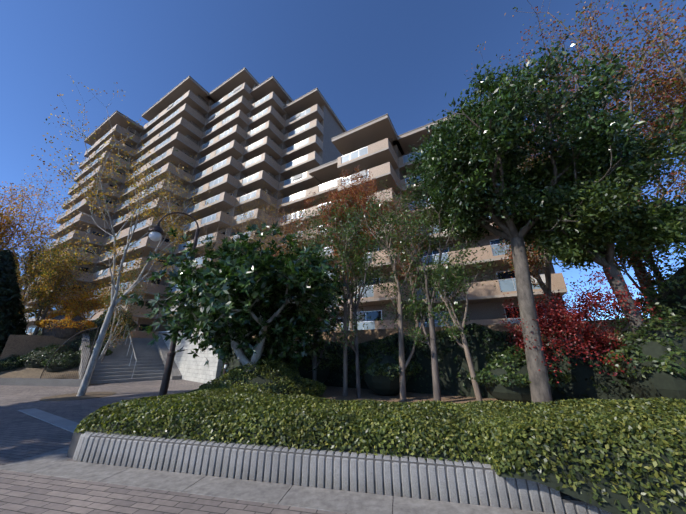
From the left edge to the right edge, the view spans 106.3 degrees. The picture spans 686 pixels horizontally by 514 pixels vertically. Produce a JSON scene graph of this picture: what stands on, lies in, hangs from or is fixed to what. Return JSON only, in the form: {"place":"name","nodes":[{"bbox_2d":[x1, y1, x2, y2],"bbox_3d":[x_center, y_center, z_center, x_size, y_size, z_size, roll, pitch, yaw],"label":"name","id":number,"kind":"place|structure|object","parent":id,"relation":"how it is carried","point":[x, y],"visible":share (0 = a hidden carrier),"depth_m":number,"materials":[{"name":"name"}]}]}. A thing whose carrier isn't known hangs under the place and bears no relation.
{"place":"outdoors","nodes":[
{"label":"outdoors","id":0,"kind":"place"},
{"bbox_2d":[0,367,109,385],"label":"bank ground","id":1,"kind":"structure","parent":0,"point":[23,372],"depth_m":12.89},
{"bbox_2d":[0,353,23,371],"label":"shrub leaves","id":2,"kind":"object","parent":1,"relation":"on","point":[9,359],"depth_m":13.40,"materials":[{"name":"green plant"}]},
{"bbox_2d":[5,214,82,319],"bbox_3d":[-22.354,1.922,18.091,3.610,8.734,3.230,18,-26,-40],"label":"tree","id":3,"kind":"object","parent":1,"relation":"on","point":[22,297],"visible":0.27,"depth_m":18.08,"materials":[{"name":"brown plant"}]},
{"bbox_2d":[0,168,89,266],"bbox_3d":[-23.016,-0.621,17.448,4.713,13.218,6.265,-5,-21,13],"label":"tree","id":4,"kind":"object","parent":1,"relation":"on","point":[19,227],"visible":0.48,"depth_m":18.32,"materials":[{"name":"brown plant"}]},
{"bbox_2d":[40,350,80,371],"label":"shrub leaves","id":5,"kind":"object","parent":1,"relation":"on","point":[44,363],"depth_m":13.18,"materials":[{"name":"green plant"}]},
{"bbox_2d":[33,248,92,334],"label":"tree","id":6,"kind":"object","parent":1,"relation":"on","point":[42,318],"visible":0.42,"depth_m":15.92,"materials":[{"name":"brown plant"}]},
{"bbox_2d":[19,235,106,321],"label":"bank tree leaves","id":7,"kind":"object","parent":6,"relation":"attached to","point":[44,294],"visible":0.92,"depth_m":16.06,"materials":[{"name":"yellow plant"}]},
{"bbox_2d":[56,295,110,319],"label":"tree","id":8,"kind":"object","parent":1,"relation":"on","point":[87,304],"visible":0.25,"depth_m":18.27,"materials":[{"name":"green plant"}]},
{"bbox_2d":[36,278,127,322],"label":"orange tree leaves","id":9,"kind":"object","parent":8,"relation":"attached to","point":[91,294],"visible":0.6,"depth_m":18.23,"materials":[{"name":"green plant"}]},
{"bbox_2d":[76,344,113,355],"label":"shrub leaves","id":10,"kind":"object","parent":1,"relation":"on","point":[108,350],"depth_m":14.65,"materials":[{"name":"green plant"}]},
{"bbox_2d":[86,320,128,337],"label":"shrub leaves","id":11,"kind":"object","parent":1,"relation":"on","point":[108,329],"depth_m":18.23,"materials":[{"name":"plant"}]},
{"bbox_2d":[98,274,147,358],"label":"tree branches","id":12,"kind":"object","parent":1,"relation":"on","point":[110,337],"visible":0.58,"depth_m":14.91,"materials":[{"name":"grey plant"}]},
{"bbox_2d":[88,258,166,348],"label":"leaning tree leaves","id":13,"kind":"object","parent":1,"relation":"on","point":[120,293],"visible":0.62,"depth_m":15.24,"materials":[{"name":"yellow plant"}]},
{"bbox_2d":[34,304,96,338],"bbox_3d":[-16.956,4.097,15.887,2.693,2.385,2.880,15,-25,-35],"label":"orange bush","id":14,"kind":"object","parent":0,"point":[41,323],"depth_m":15.37,"materials":[{"name":"orange plant"}]},
{"bbox_2d":[0,379,514,513],"bbox_3d":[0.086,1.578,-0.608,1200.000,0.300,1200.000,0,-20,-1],"label":"plaza ground","id":15,"kind":"structure","parent":0,"point":[23,436],"depth_m":3.17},
{"bbox_2d":[0,378,82,386],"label":"bed kerb","id":16,"kind":"structure","parent":15,"relation":"on","point":[41,382],"depth_m":12.02,"materials":[{"name":"grey concrete"}]},
{"bbox_2d":[18,408,79,432],"bbox_3d":[-6.582,3.803,5.957,5.199,0.008,0.320,-11,-23,28],"label":"paving strip","id":17,"kind":"object","parent":15,"relation":"on","point":[62,423],"visible":0.64,"depth_m":6.09,"materials":[{"name":"metal"}]},
{"bbox_2d":[39,392,115,400],"bbox_3d":[-9.473,5.009,9.278,2.000,0.014,2.000,0,-20,-1],"label":"plaza tree pit","id":18,"kind":"object","parent":15,"relation":"on","point":[73,396],"visible":0.94,"depth_m":9.11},
{"bbox_2d":[56,86,211,395],"bbox_3d":[-9.669,-0.516,10.871,4.716,11.499,6.199,-17,-26,39],"label":"tree","id":19,"kind":"object","parent":18,"relation":"on","point":[83,387],"visible":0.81,"depth_m":10.58,"materials":[{"name":"grey plant"}]},
{"bbox_2d":[31,75,215,282],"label":"plaza tree leaves","id":20,"kind":"object","parent":19,"relation":"on","point":[144,213],"visible":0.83,"depth_m":11.13,"materials":[{"name":"yellow plant"}]},
{"bbox_2d":[78,333,181,385],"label":"staircase","id":21,"kind":"structure","parent":15,"relation":"on","point":[114,367],"depth_m":14.82,"materials":[{"name":"concrete"}]},
{"bbox_2d":[40,327,98,378],"bbox_3d":[-13.190,4.754,12.387,2.340,2.619,0.047,-2,-20,7],"label":"arch trellis","id":22,"kind":"object","parent":21,"relation":"attached to","point":[72,356],"visible":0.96,"depth_m":12.37,"materials":[{"name":"grey metal"}]},
{"bbox_2d":[90,344,109,361],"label":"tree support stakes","id":23,"kind":"object","parent":21,"relation":"on","point":[104,353],"visible":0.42,"depth_m":14.18,"materials":[{"name":"brown wood"}]},
{"bbox_2d":[123,324,136,378],"bbox_3d":[-12.901,5.464,15.516,4.639,3.113,0.050,-16,-26,38],"label":"stair handrail","id":24,"kind":"object","parent":21,"relation":"on","point":[128,350],"visible":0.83,"depth_m":15.01,"materials":[{"name":"silver metal"}]},
{"bbox_2d":[148,212,199,395],"bbox_3d":[-7.067,1.423,9.965,1.876,7.223,0.532,7,-21,-19],"label":"lamp post","id":25,"kind":"object","parent":15,"relation":"on","point":[164,386],"visible":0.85,"depth_m":9.53,"materials":[{"name":"black metal"}]},
{"bbox_2d":[149,231,161,240],"bbox_3d":[-7.693,-0.855,10.544,0.430,0.430,0.430,0,-20,-1],"label":"lamp globe","id":26,"kind":"object","parent":25,"relation":"attached to","point":[155,236],"visible":0.88,"depth_m":10.40,"materials":[{"name":"white glass"}]},
{"bbox_2d":[157,328,224,383],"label":"retaining wall blocks","id":27,"kind":"structure","parent":15,"relation":"on","point":[190,367],"depth_m":14.05,"materials":[{"name":"concrete"}]},
{"bbox_2d":[223,363,227,375],"bbox_3d":[-5.423,5.381,11.771,0.180,1.020,0.180,0,-20,-1],"label":"bollard light","id":28,"kind":"object","parent":15,"relation":"on","point":[224,368],"visible":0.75,"depth_m":11.82,"materials":[{"name":"white plastic"}]},
{"bbox_2d":[199,357,326,395],"bbox_3d":[-2.267,3.788,7.404,3.600,1.716,3.168,0,-20,-1],"label":"hedge mound","id":29,"kind":"object","parent":15,"relation":"on","point":[289,374],"depth_m":6.90,"materials":[{"name":"green plant"}]},
{"bbox_2d":[0,446,554,513],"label":"concrete strip","id":30,"kind":"object","parent":15,"relation":"on","point":[55,463],"visible":0.81,"depth_m":3.02,"materials":[{"name":"grey concrete"}]},
{"bbox_2d":[66,431,612,513],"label":"planter wall","id":31,"kind":"structure","parent":15,"relation":"on","point":[473,483],"depth_m":3.10,"materials":[{"name":"concrete"}]},
{"bbox_2d":[74,384,685,513],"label":"hedge","id":32,"kind":"object","parent":15,"relation":"on","point":[498,425],"depth_m":3.26,"materials":[{"name":"green plant"}]},
{"bbox_2d":[0,317,685,378],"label":"wall","id":33,"kind":"structure","parent":0,"point":[20,345],"depth_m":10.62,"materials":[{"name":"concrete"}]},
{"bbox_2d":[0,249,26,352],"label":"dark conifer","id":34,"kind":"object","parent":33,"relation":"on","point":[11,300],"depth_m":15.21,"materials":[{"name":"green plant"}]},
{"bbox_2d":[14,254,28,334],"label":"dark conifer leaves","id":35,"kind":"object","parent":34,"relation":"attached to","point":[26,321],"visible":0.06,"depth_m":19.82,"materials":[{"name":"green plant"}]},
{"bbox_2d":[17,343,75,367],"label":"shrub leaves","id":36,"kind":"object","parent":33,"relation":"on","point":[22,358],"depth_m":13.70,"materials":[{"name":"green plant"}]},
{"bbox_2d":[65,330,117,351],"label":"shrub leaves","id":37,"kind":"object","parent":33,"relation":"on","point":[94,333],"depth_m":15.53,"materials":[{"name":"green plant"}]},
{"bbox_2d":[92,307,137,335],"bbox_3d":[-18.715,5.584,21.148,3.304,3.016,3.344,0,-20,-1],"label":"round shrub","id":38,"kind":"object","parent":33,"relation":"on","point":[132,322],"depth_m":20.79,"materials":[{"name":"green plant"}]},
{"bbox_2d":[164,301,202,329],"bbox_3d":[-12.163,5.335,20.878,4.148,3.540,4.181,0,-20,-1],"label":"round shrub","id":39,"kind":"object","parent":33,"relation":"on","point":[198,305],"depth_m":19.91,"materials":[{"name":"green plant"}]},
{"bbox_2d":[191,201,241,284],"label":"tree","id":40,"kind":"object","parent":33,"relation":"on","point":[216,241],"visible":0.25,"depth_m":28.42,"materials":[{"name":"brown plant"}]},
{"bbox_2d":[196,203,247,266],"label":"terrace tree leaves","id":41,"kind":"object","parent":40,"relation":"on","point":[218,240],"visible":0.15,"depth_m":29.00,"materials":[{"name":"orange plant"}]},
{"bbox_2d":[221,181,277,250],"bbox_3d":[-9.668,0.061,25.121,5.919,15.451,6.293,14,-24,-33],"label":"tree","id":42,"kind":"object","parent":33,"relation":"on","point":[251,233],"visible":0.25,"depth_m":26.21,"materials":[{"name":"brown plant"}]},
{"bbox_2d":[246,182,312,257],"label":"tree","id":43,"kind":"object","parent":33,"relation":"on","point":[268,222],"visible":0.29,"depth_m":22.86,"materials":[{"name":"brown plant"}]},
{"bbox_2d":[20,67,571,337],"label":"apartment building","id":44,"kind":"structure","parent":33,"relation":"on","point":[234,132],"depth_m":36.66,"materials":[{"name":"concrete"}]},
{"bbox_2d":[266,195,327,273],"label":"tree","id":45,"kind":"object","parent":33,"relation":"on","point":[295,231],"visible":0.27,"depth_m":18.23,"materials":[{"name":"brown plant"}]},
{"bbox_2d":[309,173,388,329],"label":"tree","id":46,"kind":"object","parent":33,"relation":"on","point":[350,325],"visible":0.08,"depth_m":15.81,"materials":[{"name":"brown plant"}]},
{"bbox_2d":[299,166,395,288],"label":"terrace tree leaves","id":47,"kind":"object","parent":46,"relation":"attached to","point":[335,196],"visible":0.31,"depth_m":16.58,"materials":[{"name":"orange plant"}]},
{"bbox_2d":[383,193,432,327],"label":"tree","id":48,"kind":"object","parent":33,"relation":"on","point":[417,324],"visible":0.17,"depth_m":14.56,"materials":[{"name":"brown plant"}]},
{"bbox_2d":[377,174,434,285],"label":"terrace tree leaves","id":49,"kind":"object","parent":48,"relation":"on","point":[399,248],"visible":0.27,"depth_m":14.93,"materials":[{"name":"green plant"}]},
{"bbox_2d":[220,323,640,401],"bbox_3d":[13.544,1.329,2.924,43.861,2.213,1.309,-11,-23,27],"label":"hedge","id":50,"kind":"object","parent":33,"relation":"on","point":[616,389],"depth_m":7.56,"materials":[{"name":"green plant"}]},
{"bbox_2d":[350,337,422,395],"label":"hedge shrub leaves","id":51,"kind":"object","parent":50,"relation":"attached to","point":[374,365],"depth_m":7.40,"materials":[{"name":"green plant"}]},
{"bbox_2d":[527,101,646,292],"bbox_3d":[12.401,-2.720,13.681,7.207,12.852,4.881,-9,-22,23],"label":"tree","id":52,"kind":"object","parent":33,"relation":"on","point":[605,255],"depth_m":12.00,"materials":[{"name":"brown plant"}]},
{"bbox_2d":[0,0,685,319],"label":"sky","id":53,"kind":"structure","parent":0,"point":[369,60],"materials":[{"name":"blue"}]},
{"bbox_2d":[310,386,498,404],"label":"planter mulch","id":54,"kind":"object","parent":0,"point":[332,392],"depth_m":7.13,"materials":[{"name":"brown soil"}]},
{"bbox_2d":[150,245,325,371],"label":"tree branches","id":55,"kind":"object","parent":54,"relation":"on","point":[243,358],"visible":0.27,"depth_m":7.28,"materials":[{"name":"grey plant"}]},
{"bbox_2d":[120,221,347,371],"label":"broadleaf tree leaves","id":56,"kind":"object","parent":55,"relation":"attached to","point":[238,275],"visible":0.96,"depth_m":7.01,"materials":[{"name":"green plant"}]},
{"bbox_2d":[288,334,342,386],"bbox_3d":[-1.137,3.687,9.424,2.465,2.085,1.976,0,-20,-1],"label":"hedge shrub","id":57,"kind":"object","parent":54,"relation":"on","point":[322,375],"depth_m":8.85,"materials":[{"name":"green plant"}]},
{"bbox_2d":[266,218,364,390],"bbox_3d":[-0.953,1.519,9.482,3.421,6.096,2.945,0,-20,-1],"label":"tree trunk","id":58,"kind":"object","parent":54,"relation":"on","point":[314,364],"visible":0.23,"depth_m":8.60,"materials":[{"name":"brown plant"}]},
{"bbox_2d":[256,210,372,351],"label":"thin tree leaves","id":59,"kind":"object","parent":58,"relation":"attached to","point":[312,246],"visible":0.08,"depth_m":9.21,"materials":[{"name":"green plant"}]},
{"bbox_2d":[304,202,372,395],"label":"tree trunk","id":60,"kind":"object","parent":54,"relation":"on","point":[345,372],"visible":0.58,"depth_m":8.31,"materials":[{"name":"brown plant"}]},
{"bbox_2d":[295,195,383,322],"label":"thin tree leaves","id":61,"kind":"object","parent":60,"relation":"attached to","point":[342,246],"visible":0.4,"depth_m":8.83,"materials":[{"name":"green plant"}]},
{"bbox_2d":[309,223,388,397],"bbox_3d":[0.296,1.359,8.120,2.966,5.466,2.640,0,-20,-1],"label":"tree trunk","id":62,"kind":"object","parent":54,"relation":"on","point":[356,350],"visible":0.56,"depth_m":7.89,"materials":[{"name":"brown plant"}]},
{"bbox_2d":[292,205,415,351],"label":"thin tree leaves","id":63,"kind":"object","parent":62,"relation":"attached to","point":[359,260],"visible":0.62,"depth_m":8.01,"materials":[{"name":"green plant"}]},
{"bbox_2d":[335,195,444,400],"bbox_3d":[1.838,0.251,7.891,4.005,7.394,2.517,-5,-21,12],"label":"tree trunk","id":64,"kind":"object","parent":54,"relation":"on","point":[403,364],"visible":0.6,"depth_m":7.53,"materials":[{"name":"brown plant"}]},
{"bbox_2d":[331,180,447,335],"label":"thin tree leaves","id":65,"kind":"object","parent":64,"relation":"attached to","point":[394,256],"visible":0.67,"depth_m":7.89,"materials":[{"name":"green plant"}]},
{"bbox_2d":[379,186,475,400],"bbox_3d":[2.589,0.733,7.912,3.080,6.504,3.288,-5,-21,14],"label":"tree trunk","id":66,"kind":"object","parent":54,"relation":"on","point":[432,344],"visible":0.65,"depth_m":7.34,"materials":[{"name":"brown plant"}]},
{"bbox_2d":[373,165,492,350],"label":"thin tree leaves","id":67,"kind":"object","parent":66,"relation":"attached to","point":[402,260],"visible":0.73,"depth_m":7.66,"materials":[{"name":"green plant"}]},
{"bbox_2d":[435,239,487,400],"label":"tree trunk","id":68,"kind":"object","parent":54,"relation":"on","point":[478,396],"visible":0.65,"depth_m":6.65,"materials":[{"name":"brown plant"}]},
{"bbox_2d":[414,216,504,343],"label":"thin tree leaves","id":69,"kind":"object","parent":68,"relation":"attached to","point":[459,278],"visible":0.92,"depth_m":6.91,"materials":[{"name":"green plant"}]},
{"bbox_2d":[467,345,571,402],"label":"hedge shrub leaves","id":70,"kind":"object","parent":54,"relation":"on","point":[562,379],"depth_m":6.05,"materials":[{"name":"green plant"}]},
{"bbox_2d":[405,52,638,403],"bbox_3d":[4.623,-0.591,6.755,4.906,8.224,5.461,0,-20,-1],"label":"tree trunk","id":71,"kind":"object","parent":54,"relation":"on","point":[540,390],"visible":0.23,"depth_m":6.11,"materials":[{"name":"brown plant"}]},
{"bbox_2d":[402,34,658,251],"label":"tree leaves","id":72,"kind":"object","parent":71,"relation":"attached to","point":[448,152],"visible":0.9,"depth_m":5.96,"materials":[{"name":"green plant"}]},
{"bbox_2d":[502,125,559,320],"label":"tree trunk","id":73,"kind":"object","parent":54,"relation":"on","point":[547,273],"visible":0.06,"depth_m":10.77,"materials":[{"name":"brown plant"}]},
{"bbox_2d":[490,72,556,292],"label":"tall tree leaves","id":74,"kind":"object","parent":73,"relation":"attached to","point":[529,258],"visible":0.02,"depth_m":11.15,"materials":[{"name":"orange plant"}]},
{"bbox_2d":[468,0,685,314],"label":"tree","id":75,"kind":"object","parent":54,"relation":"on","point":[661,187],"visible":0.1,"depth_m":8.99,"materials":[{"name":"brown plant"}]},
{"bbox_2d":[538,290,619,362],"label":"tree branches","id":76,"kind":"object","parent":54,"relation":"on","point":[582,340],"visible":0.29,"depth_m":6.34,"materials":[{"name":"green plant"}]},
{"bbox_2d":[498,265,661,382],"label":"red maple leaves","id":77,"kind":"object","parent":76,"relation":"attached to","point":[574,320],"visible":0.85,"depth_m":6.14,"materials":[{"name":"red plant"}]},
{"bbox_2d":[539,129,671,333],"bbox_3d":[6.181,0.106,6.298,3.273,6.611,3.730,0,-20,-1],"label":"tree trunk","id":78,"kind":"object","parent":54,"relation":"on","point":[607,263],"visible":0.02,"depth_m":6.12,"materials":[{"name":"brown plant"}]},
{"bbox_2d":[511,102,685,278],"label":"tree leaves","id":79,"kind":"object","parent":78,"relation":"attached to","point":[660,224],"visible":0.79,"depth_m":5.76,"materials":[{"name":"green plant"}]},
{"bbox_2d":[590,0,685,200],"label":"tree","id":80,"kind":"object","parent":54,"relation":"on","point":[681,73],"visible":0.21,"depth_m":8.67,"materials":[{"name":"brown plant"}]},
{"bbox_2d":[600,302,685,399],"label":"hedge shrub","id":81,"kind":"object","parent":54,"relation":"on","point":[661,383],"depth_m":5.23,"materials":[{"name":"green plant"}]},
{"bbox_2d":[611,242,685,325],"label":"tree","id":82,"kind":"object","parent":54,"relation":"on","point":[663,285],"depth_m":6.78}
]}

